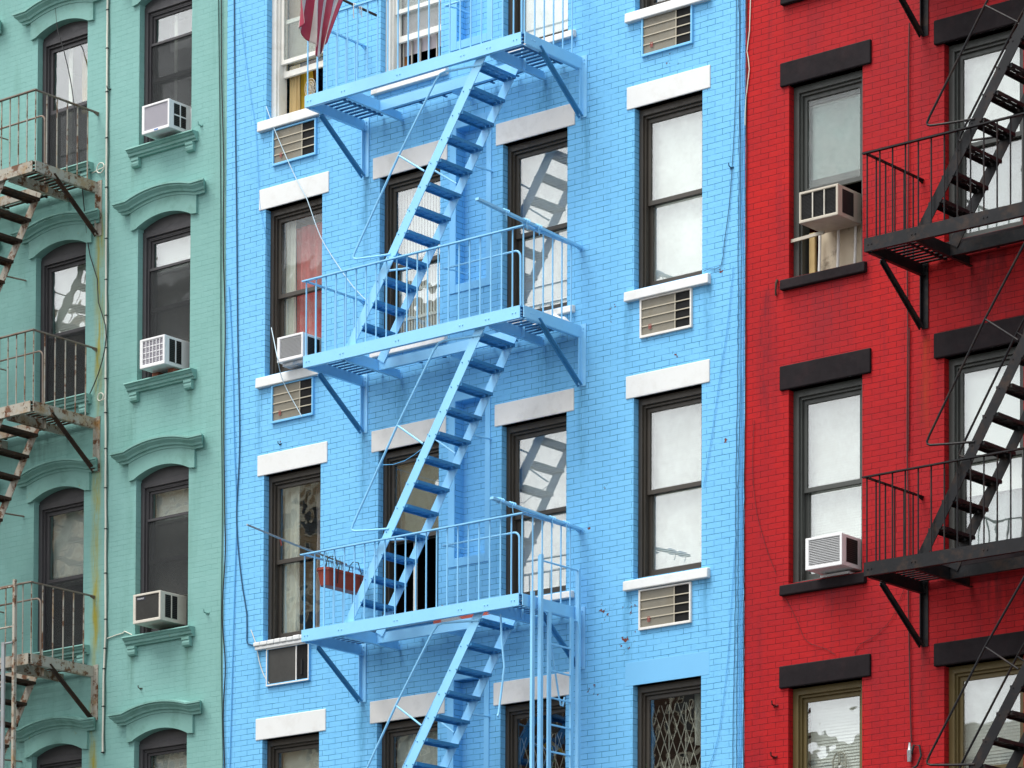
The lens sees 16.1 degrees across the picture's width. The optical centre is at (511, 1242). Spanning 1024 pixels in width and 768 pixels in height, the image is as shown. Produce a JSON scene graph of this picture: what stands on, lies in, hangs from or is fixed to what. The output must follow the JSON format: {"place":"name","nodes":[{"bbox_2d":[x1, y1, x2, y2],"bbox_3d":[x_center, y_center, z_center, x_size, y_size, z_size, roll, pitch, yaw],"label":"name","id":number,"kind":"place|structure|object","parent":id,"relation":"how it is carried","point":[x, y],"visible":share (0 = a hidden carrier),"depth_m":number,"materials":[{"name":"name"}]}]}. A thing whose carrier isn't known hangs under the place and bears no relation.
{"place":"outdoors","nodes":[
{"label":"outdoors","id":0,"kind":"place"},
{"bbox_2d":[152,368,179,376],"bbox_3d":[-4.301,-10.802,44.849,0.380,0.048,0.120,-1,-3,39],"label":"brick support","id":1,"kind":"object","parent":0,"point":[169,371],"visible":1,"depth_m":44.74,"materials":[{"name":"red brick"}]},
{"bbox_2d":[532,314,569,329],"bbox_3d":[0.450,-10.406,40.715,0.460,0.119,0.252,-1,-3,39],"label":"rag","id":2,"kind":"object","parent":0,"point":[564,318],"visible":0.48,"depth_m":40.61,"materials":[{"name":"white fabric"}]},
{"label":"ground","id":3,"kind":"structure","parent":0,"visible":0},
{"bbox_2d":[0,0,227,767],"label":"brick building","id":4,"kind":"structure","parent":3,"relation":"on","point":[164,499],"depth_m":45.41,"materials":[{"name":"teal brick"}]},
{"bbox_2d":[0,88,101,767],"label":"fire escape","id":5,"kind":"object","parent":4,"relation":"attached to","point":[27,670],"visible":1,"depth_m":45.40,"materials":[{"name":"grey metal"}]},
{"bbox_2d":[37,745,81,767],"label":"window","id":6,"kind":"structure","parent":4,"relation":"in","point":[63,756],"depth_m":46.01,"materials":[{"name":"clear glass"}]},
{"bbox_2d":[38,488,83,651],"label":"window","id":7,"kind":"structure","parent":4,"relation":"in","point":[66,506],"depth_m":46.29,"materials":[{"name":"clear glass"}]},
{"bbox_2d":[40,242,85,402],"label":"window","id":8,"kind":"structure","parent":4,"relation":"in","point":[69,257],"depth_m":46.43,"materials":[{"name":"clear glass"}]},
{"bbox_2d":[42,21,87,168],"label":"window","id":9,"kind":"structure","parent":4,"relation":"in","point":[74,34],"depth_m":46.53,"materials":[{"name":"clear glass"}]},
{"bbox_2d":[55,8,106,393],"bbox_3d":[-5.510,-13.442,45.906,1.034,5.432,0.045,-1,-3,39],"label":"cable","id":10,"kind":"object","parent":4,"relation":"attached to","point":[84,209],"visible":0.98,"depth_m":45.82,"materials":[{"name":"rubber"}]},
{"bbox_2d":[92,162,104,173],"bbox_3d":[-5.247,-13.599,45.718,0.250,0.144,0.032,-2,-3,44],"label":"cable coil","id":11,"kind":"object","parent":4,"relation":"attached to","point":[97,169],"visible":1,"depth_m":45.68,"materials":[{"name":"white plastic"}]},
{"bbox_2d":[97,392,103,400],"bbox_3d":[-5.184,-10.674,45.555,0.137,0.114,0.034,-1,-2,29],"label":"cable coil","id":12,"kind":"object","parent":4,"relation":"attached to","point":[98,396],"visible":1,"depth_m":45.55,"materials":[{"name":"white plastic"}]},
{"bbox_2d":[101,0,109,752],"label":"conduit","id":13,"kind":"object","parent":4,"relation":"attached to","point":[106,388],"visible":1,"depth_m":45.51,"materials":[{"name":"metal"}]},
{"bbox_2d":[133,590,186,629],"bbox_3d":[-4.363,-7.838,44.748,0.486,0.367,0.465,-1,-3,39],"label":"air conditioner","id":14,"kind":"object","parent":4,"relation":"attached to","point":[159,610],"visible":1,"depth_m":44.61,"materials":[{"name":"white plastic"}]},
{"bbox_2d":[139,729,186,767],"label":"window","id":15,"kind":"structure","parent":4,"relation":"in","point":[168,747],"depth_m":44.92,"materials":[{"name":"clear glass"}]},
{"bbox_2d":[140,466,188,633],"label":"window","id":16,"kind":"structure","parent":4,"relation":"in","point":[164,538],"depth_m":45.04,"materials":[{"name":"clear glass"}]},
{"bbox_2d":[140,334,189,373],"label":"air conditioner","id":17,"kind":"object","parent":4,"relation":"attached to","point":[163,353],"visible":1,"depth_m":44.67,"materials":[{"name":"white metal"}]},
{"bbox_2d":[142,98,190,139],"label":"air conditioner","id":18,"kind":"object","parent":4,"relation":"attached to","point":[165,118],"visible":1,"depth_m":44.77,"materials":[{"name":"white plastic"}]},
{"bbox_2d":[142,213,190,378],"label":"window","id":19,"kind":"structure","parent":4,"relation":"in","point":[175,228],"depth_m":45.20,"materials":[{"name":"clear glass"}]},
{"bbox_2d":[144,0,191,142],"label":"window","id":20,"kind":"structure","parent":4,"relation":"in","point":[155,10],"depth_m":45.36,"materials":[{"name":"clear glass"}]},
{"bbox_2d":[218,0,223,767],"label":"cable","id":21,"kind":"object","parent":4,"relation":"attached to","point":[221,387],"visible":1,"depth_m":44.24,"materials":[{"name":"blue rubber"}]},
{"bbox_2d":[222,0,745,767],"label":"brick building","id":22,"kind":"structure","parent":3,"relation":"on","point":[628,180],"depth_m":41.47,"materials":[{"name":"blue brick"}]},
{"bbox_2d":[221,0,225,767],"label":"cable","id":23,"kind":"object","parent":22,"relation":"attached to","point":[223,392],"visible":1,"depth_m":44.18,"materials":[{"name":"rubber"}]},
{"bbox_2d":[228,287,236,767],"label":"cable","id":24,"kind":"object","parent":22,"relation":"attached to","point":[236,535],"visible":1,"depth_m":43.99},
{"bbox_2d":[233,0,252,645],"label":"cable","id":25,"kind":"object","parent":22,"relation":"attached to","point":[237,328],"visible":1,"depth_m":44.08,"materials":[{"name":"blue rubber"}]},
{"bbox_2d":[239,10,266,251],"bbox_3d":[-3.156,-13.346,44.002,0.492,3.512,0.005,-1,-3,39],"label":"cable","id":26,"kind":"object","parent":22,"relation":"attached to","point":[256,137],"visible":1,"depth_m":43.97,"materials":[{"name":"rubber"}]},
{"bbox_2d":[251,630,268,682],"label":"cable","id":27,"kind":"object","parent":22,"relation":"attached to","point":[258,656],"visible":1,"depth_m":43.69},
{"bbox_2d":[271,327,301,416],"bbox_3d":[-2.774,-10.497,43.442,0.541,1.186,0.210,-1,-3,39],"label":"cable","id":28,"kind":"object","parent":22,"relation":"attached to","point":[281,375],"visible":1,"depth_m":43.45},
{"bbox_2d":[266,643,310,686],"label":"wall air conditioner","id":29,"kind":"object","parent":22,"relation":"attached to","point":[289,664],"depth_m":43.37,"materials":[{"name":"white metal"}]},
{"bbox_2d":[271,376,314,423],"bbox_3d":[-2.636,-10.140,43.464,0.685,0.465,0.050,-1,-3,39],"label":"wall air conditioner","id":30,"kind":"object","parent":22,"relation":"attached to","point":[283,406],"depth_m":43.46,"materials":[{"name":"metal"}]},
{"bbox_2d":[283,359,302,368],"bbox_3d":[-2.588,-10.548,43.350,0.320,0.040,0.150,-1,-3,39],"label":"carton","id":31,"kind":"object","parent":22,"relation":"on","point":[294,364],"visible":0.76,"depth_m":43.33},
{"bbox_2d":[267,734,318,767],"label":"window","id":32,"kind":"structure","parent":22,"relation":"in","point":[300,751],"depth_m":43.57,"materials":[{"name":"grey glass"}]},
{"bbox_2d":[272,117,316,166],"bbox_3d":[-2.619,-13.278,43.568,0.715,0.445,0.050,-1,-3,39],"label":"wall air conditioner","id":33,"kind":"object","parent":22,"relation":"attached to","point":[298,140],"depth_m":43.55,"materials":[{"name":"metal"}]},
{"bbox_2d":[268,466,320,639],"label":"window","id":34,"kind":"structure","parent":22,"relation":"in","point":[284,561],"depth_m":43.76,"materials":[{"name":"grey glass"}]},
{"bbox_2d":[270,198,321,374],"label":"window","id":35,"kind":"structure","parent":22,"relation":"in","point":[309,242],"depth_m":43.85,"materials":[{"name":"brown metal"}]},
{"bbox_2d":[271,0,322,117],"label":"window","id":36,"kind":"structure","parent":22,"relation":"in","point":[297,74],"depth_m":43.97,"materials":[{"name":"white paint"}]},
{"bbox_2d":[277,332,321,368],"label":"air conditioner","id":37,"kind":"object","parent":22,"relation":"attached to","point":[290,348],"visible":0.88,"depth_m":43.26,"materials":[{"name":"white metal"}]},
{"bbox_2d":[305,78,315,95],"bbox_3d":[-2.406,-13.852,43.641,0.182,0.429,0.136,-1,-3,39],"label":"fan","id":38,"kind":"object","parent":22,"relation":"on","point":[311,88],"visible":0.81,"depth_m":43.61},
{"bbox_2d":[266,106,364,298],"bbox_3d":[-2.316,-12.427,43.243,1.774,2.794,0.032,-1,-3,39],"label":"cable","id":39,"kind":"object","parent":22,"relation":"attached to","point":[308,204],"visible":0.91,"depth_m":43.36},
{"bbox_2d":[382,718,437,767],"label":"window","id":40,"kind":"structure","parent":22,"relation":"in","point":[406,732],"depth_m":42.46,"materials":[{"name":"brown glass"}]},
{"bbox_2d":[383,442,438,614],"bbox_3d":[-1.089,-8.316,42.392,0.938,2.028,0.231,-1,-3,39],"label":"window","id":41,"kind":"structure","parent":22,"relation":"in","point":[430,474],"depth_m":42.57,"materials":[{"name":"brown glass"}]},
{"bbox_2d":[384,168,439,333],"bbox_3d":[-1.041,-11.565,42.544,0.938,2.043,0.339,-1,-3,39],"label":"window","id":42,"kind":"structure","parent":22,"relation":"in","point":[396,188],"depth_m":42.64,"materials":[{"name":"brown glass"}]},
{"bbox_2d":[385,0,440,71],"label":"window","id":43,"kind":"structure","parent":22,"relation":"in","point":[413,4],"depth_m":42.76,"materials":[{"name":"white paint"}]},
{"bbox_2d":[300,0,586,767],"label":"fire escape","id":44,"kind":"object","parent":22,"relation":"attached to","point":[506,613],"visible":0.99,"depth_m":40.95,"materials":[{"name":"blue paint"}]},
{"bbox_2d":[246,524,346,564],"bbox_3d":[-2.483,-8.077,41.786,0.029,0.184,1.692,-1,-3,39],"label":"metal rod","id":45,"kind":"object","parent":44,"relation":"attached to","point":[279,538],"visible":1,"depth_m":41.65,"materials":[{"name":"metal"}]},
{"bbox_2d":[299,0,376,57],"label":"flag","id":46,"kind":"object","parent":44,"relation":"attached to","point":[317,20],"visible":1,"depth_m":41.15,"materials":[{"name":"fabric"}]},
{"bbox_2d":[317,552,363,594],"bbox_3d":[-1.999,-7.856,42.287,0.232,0.426,0.725,-1,-3,39],"label":"flower box","id":47,"kind":"object","parent":44,"relation":"hanging from","point":[339,580],"visible":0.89,"depth_m":42.17,"materials":[{"name":"plastic"}]},
{"bbox_2d":[353,450,419,464],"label":"cable","id":48,"kind":"object","parent":44,"relation":"attached to","point":[387,464],"visible":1,"depth_m":41.13,"materials":[{"name":"blue rubber"}]},
{"bbox_2d":[441,605,461,622],"bbox_3d":[-0.680,-7.227,41.387,0.320,0.212,0.030,-1,-3,39],"label":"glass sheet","id":49,"kind":"object","parent":44,"relation":"on","point":[450,619],"visible":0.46,"depth_m":41.39,"materials":[{"name":"glass"}]},
{"bbox_2d":[433,612,489,623],"bbox_3d":[-0.508,-7.171,41.277,1.000,0.100,0.040,-1,-3,39],"label":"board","id":50,"kind":"object","parent":44,"relation":"on","point":[462,617],"visible":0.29,"depth_m":41.27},
{"bbox_2d":[475,197,582,248],"bbox_3d":[0.202,-11.257,39.966,0.083,0.166,1.841,-1,-3,39],"label":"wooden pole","id":51,"kind":"object","parent":44,"relation":"attached to","point":[525,221],"visible":1,"depth_m":39.89,"materials":[{"name":"blue paint"}]},
{"bbox_2d":[490,496,582,530],"bbox_3d":[0.279,-8.034,39.951,0.083,0.180,1.581,-1,-3,39],"label":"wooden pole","id":52,"kind":"object","parent":44,"relation":"attached to","point":[550,518],"visible":1,"depth_m":39.91,"materials":[{"name":"blue paint"}]},
{"bbox_2d":[505,698,565,767],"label":"window","id":53,"kind":"structure","parent":22,"relation":"in","point":[513,713],"depth_m":41.29,"materials":[{"name":"brown glass"}]},
{"bbox_2d":[506,415,566,596],"bbox_3d":[0.364,-8.351,41.184,0.948,2.028,0.205,-1,-3,39],"label":"window","id":54,"kind":"structure","parent":22,"relation":"in","point":[543,450],"depth_m":41.33,"materials":[{"name":"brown glass"}]},
{"bbox_2d":[507,130,567,315],"bbox_3d":[0.377,-11.602,41.294,0.948,2.043,0.205,-1,-3,39],"label":"window","id":55,"kind":"structure","parent":22,"relation":"in","point":[557,144],"depth_m":41.43,"materials":[{"name":"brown glass"}]},
{"bbox_2d":[508,0,567,40],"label":"window","id":56,"kind":"structure","parent":22,"relation":"in","point":[529,4],"depth_m":41.53,"materials":[{"name":"brown glass"}]},
{"bbox_2d":[640,0,670,8],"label":"window","id":57,"kind":"structure","parent":22,"relation":"in","point":[643,3],"depth_m":40.37,"materials":[{"name":"white metal"}]},
{"bbox_2d":[638,581,691,630],"bbox_3d":[1.693,-7.012,39.793,0.720,0.450,0.050,-1,-3,39],"label":"wall air conditioner","id":58,"kind":"object","parent":22,"relation":"attached to","point":[665,606],"depth_m":39.78,"materials":[{"name":"white metal"}]},
{"bbox_2d":[639,287,692,338],"bbox_3d":[1.709,-10.271,39.902,0.715,0.440,0.050,-1,-3,39],"label":"wall air conditioner","id":59,"kind":"object","parent":22,"relation":"attached to","point":[665,313],"depth_m":39.89,"materials":[{"name":"white metal"}]},
{"bbox_2d":[641,5,693,57],"bbox_3d":[1.726,-13.434,40.006,0.705,0.450,0.050,-1,-3,39],"label":"wall air conditioner","id":60,"kind":"object","parent":22,"relation":"attached to","point":[668,31],"depth_m":40.00,"materials":[{"name":"metal"}]},
{"bbox_2d":[637,678,700,767],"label":"window","id":61,"kind":"structure","parent":22,"relation":"in","point":[646,694],"depth_m":40.02,"materials":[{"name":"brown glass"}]},
{"bbox_2d":[638,387,701,577],"bbox_3d":[1.833,-8.386,39.979,0.938,2.028,0.205,-1,-3,39],"label":"window","id":62,"kind":"structure","parent":22,"relation":"in","point":[670,514],"depth_m":40.12,"materials":[{"name":"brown glass"}]},
{"bbox_2d":[639,94,701,288],"bbox_3d":[1.838,-11.637,40.080,0.938,2.043,0.181,-1,-3,39],"label":"window","id":63,"kind":"structure","parent":22,"relation":"in","point":[670,134],"depth_m":40.23,"materials":[{"name":"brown glass"}]},
{"bbox_2d":[703,271,732,485],"bbox_3d":[2.253,-9.457,39.416,0.400,2.359,0.005,-1,-3,39],"label":"cable","id":64,"kind":"object","parent":22,"relation":"attached to","point":[719,376],"visible":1,"depth_m":39.40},
{"bbox_2d":[703,0,736,271],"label":"cable","id":65,"kind":"object","parent":22,"relation":"attached to","point":[732,154],"visible":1,"depth_m":39.38,"materials":[{"name":"blue rubber"}]},
{"bbox_2d":[708,545,734,767],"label":"cable","id":66,"kind":"object","parent":22,"relation":"attached to","point":[727,658],"visible":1,"depth_m":39.22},
{"bbox_2d":[732,45,739,767],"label":"cable","id":67,"kind":"object","parent":22,"relation":"attached to","point":[736,428],"visible":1,"depth_m":39.23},
{"bbox_2d":[736,0,741,767],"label":"cable","id":68,"kind":"object","parent":22,"relation":"attached to","point":[740,378],"visible":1,"depth_m":39.23,"materials":[{"name":"rubber"}]},
{"bbox_2d":[738,0,742,767],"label":"cable","id":69,"kind":"object","parent":22,"relation":"attached to","point":[740,397],"visible":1,"depth_m":39.20,"materials":[{"name":"blue rubber"}]},
{"bbox_2d":[740,0,744,767],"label":"cable","id":70,"kind":"object","parent":22,"relation":"attached to","point":[743,377],"visible":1,"depth_m":39.20,"materials":[{"name":"rubber"}]},
{"bbox_2d":[744,0,1023,767],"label":"brick building","id":71,"kind":"structure","parent":3,"relation":"on","point":[826,326],"depth_m":38.20,"materials":[{"name":"red brick"}]},
{"bbox_2d":[743,0,747,767],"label":"cable","id":72,"kind":"object","parent":71,"relation":"attached to","point":[745,390],"visible":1,"depth_m":39.17,"materials":[{"name":"rubber"}]},
{"bbox_2d":[745,0,750,125],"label":"cable","id":73,"kind":"object","parent":71,"relation":"attached to","point":[748,61],"visible":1,"depth_m":39.28,"materials":[{"name":"rubber"}]},
{"bbox_2d":[752,430,775,572],"bbox_3d":[2.726,-8.049,38.975,0.319,1.728,0.005,-1,-3,39],"label":"cable","id":74,"kind":"object","parent":71,"relation":"attached to","point":[754,496],"visible":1,"depth_m":39.06,"materials":[{"name":"rubber"}]},
{"bbox_2d":[775,279,777,295],"bbox_3d":[2.850,-10.305,38.945,0.041,0.180,0.044,-1,-3,39],"label":"pipe stub","id":75,"kind":"object","parent":71,"relation":"attached to","point":[776,281],"visible":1,"depth_m":38.93,"materials":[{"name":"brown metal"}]},
{"bbox_2d":[785,598,833,653],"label":"cable","id":76,"kind":"object","parent":71,"relation":"attached to","point":[802,634],"visible":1,"depth_m":38.58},
{"bbox_2d":[791,70,862,276],"bbox_3d":[3.447,-11.436,38.729,0.965,2.093,0.245,-1,-3,39],"label":"window","id":77,"kind":"structure","parent":71,"relation":"in","point":[828,113],"depth_m":38.85,"materials":[{"name":"grey glass"}]},
{"bbox_2d":[793,378,861,582],"bbox_3d":[3.459,-8.126,38.634,0.948,2.100,0.205,-1,-3,39],"label":"window","id":78,"kind":"structure","parent":71,"relation":"in","point":[832,504],"depth_m":38.78,"materials":[{"name":"glass"}]},
{"bbox_2d":[793,680,861,767],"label":"window","id":79,"kind":"structure","parent":71,"relation":"in","point":[836,708],"depth_m":38.68,"materials":[{"name":"clear glass"}]},
{"bbox_2d":[799,183,860,232],"bbox_3d":[3.398,-11.028,38.505,0.504,0.337,0.450,-1,-3,39],"label":"air conditioner","id":80,"kind":"object","parent":71,"relation":"attached to","point":[832,208],"visible":1,"depth_m":38.37,"materials":[{"name":"beige metal"}]},
{"bbox_2d":[805,533,860,577],"bbox_3d":[3.464,-7.285,38.310,0.542,0.392,0.450,-1,-3,39],"label":"air conditioner","id":81,"kind":"object","parent":71,"relation":"on","point":[832,555],"visible":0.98,"depth_m":38.19,"materials":[{"name":"white plastic"}]},
{"bbox_2d":[854,590,903,652],"bbox_3d":[3.863,-6.538,37.985,0.634,0.605,0.005,-1,-3,39],"label":"cable","id":82,"kind":"object","parent":71,"relation":"attached to","point":[886,624],"visible":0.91,"depth_m":37.92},
{"bbox_2d":[906,23,911,742],"bbox_3d":[4.164,-9.021,37.820,0.071,7.608,0.015,-1,-3,39],"label":"cable","id":83,"kind":"object","parent":71,"relation":"attached to","point":[907,387],"visible":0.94,"depth_m":37.82,"materials":[{"name":"rubber"}]},
{"bbox_2d":[908,328,909,450],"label":"cable","id":84,"kind":"object","parent":71,"relation":"attached to","point":[908,388],"visible":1,"depth_m":37.82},
{"bbox_2d":[907,743,921,767],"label":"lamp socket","id":85,"kind":"object","parent":71,"relation":"attached to","point":[909,753],"visible":1,"depth_m":37.65,"materials":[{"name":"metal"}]},
{"bbox_2d":[861,0,1023,767],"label":"fire escape","id":86,"kind":"object","parent":71,"relation":"attached to","point":[925,560],"visible":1,"depth_m":36.51,"materials":[{"name":"black paint"}]},
{"bbox_2d":[949,29,1022,240],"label":"window","id":87,"kind":"structure","parent":71,"relation":"in","point":[979,56],"depth_m":37.62,"materials":[{"name":"clear glass"}]},
{"bbox_2d":[949,346,1022,548],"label":"window","id":88,"kind":"structure","parent":71,"relation":"in","point":[969,391],"depth_m":37.51,"materials":[{"name":"glass"}]},
{"bbox_2d":[949,657,1023,767],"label":"window","id":89,"kind":"structure","parent":71,"relation":"in","point":[987,678],"depth_m":37.45,"materials":[{"name":"clear glass"}]}
]}

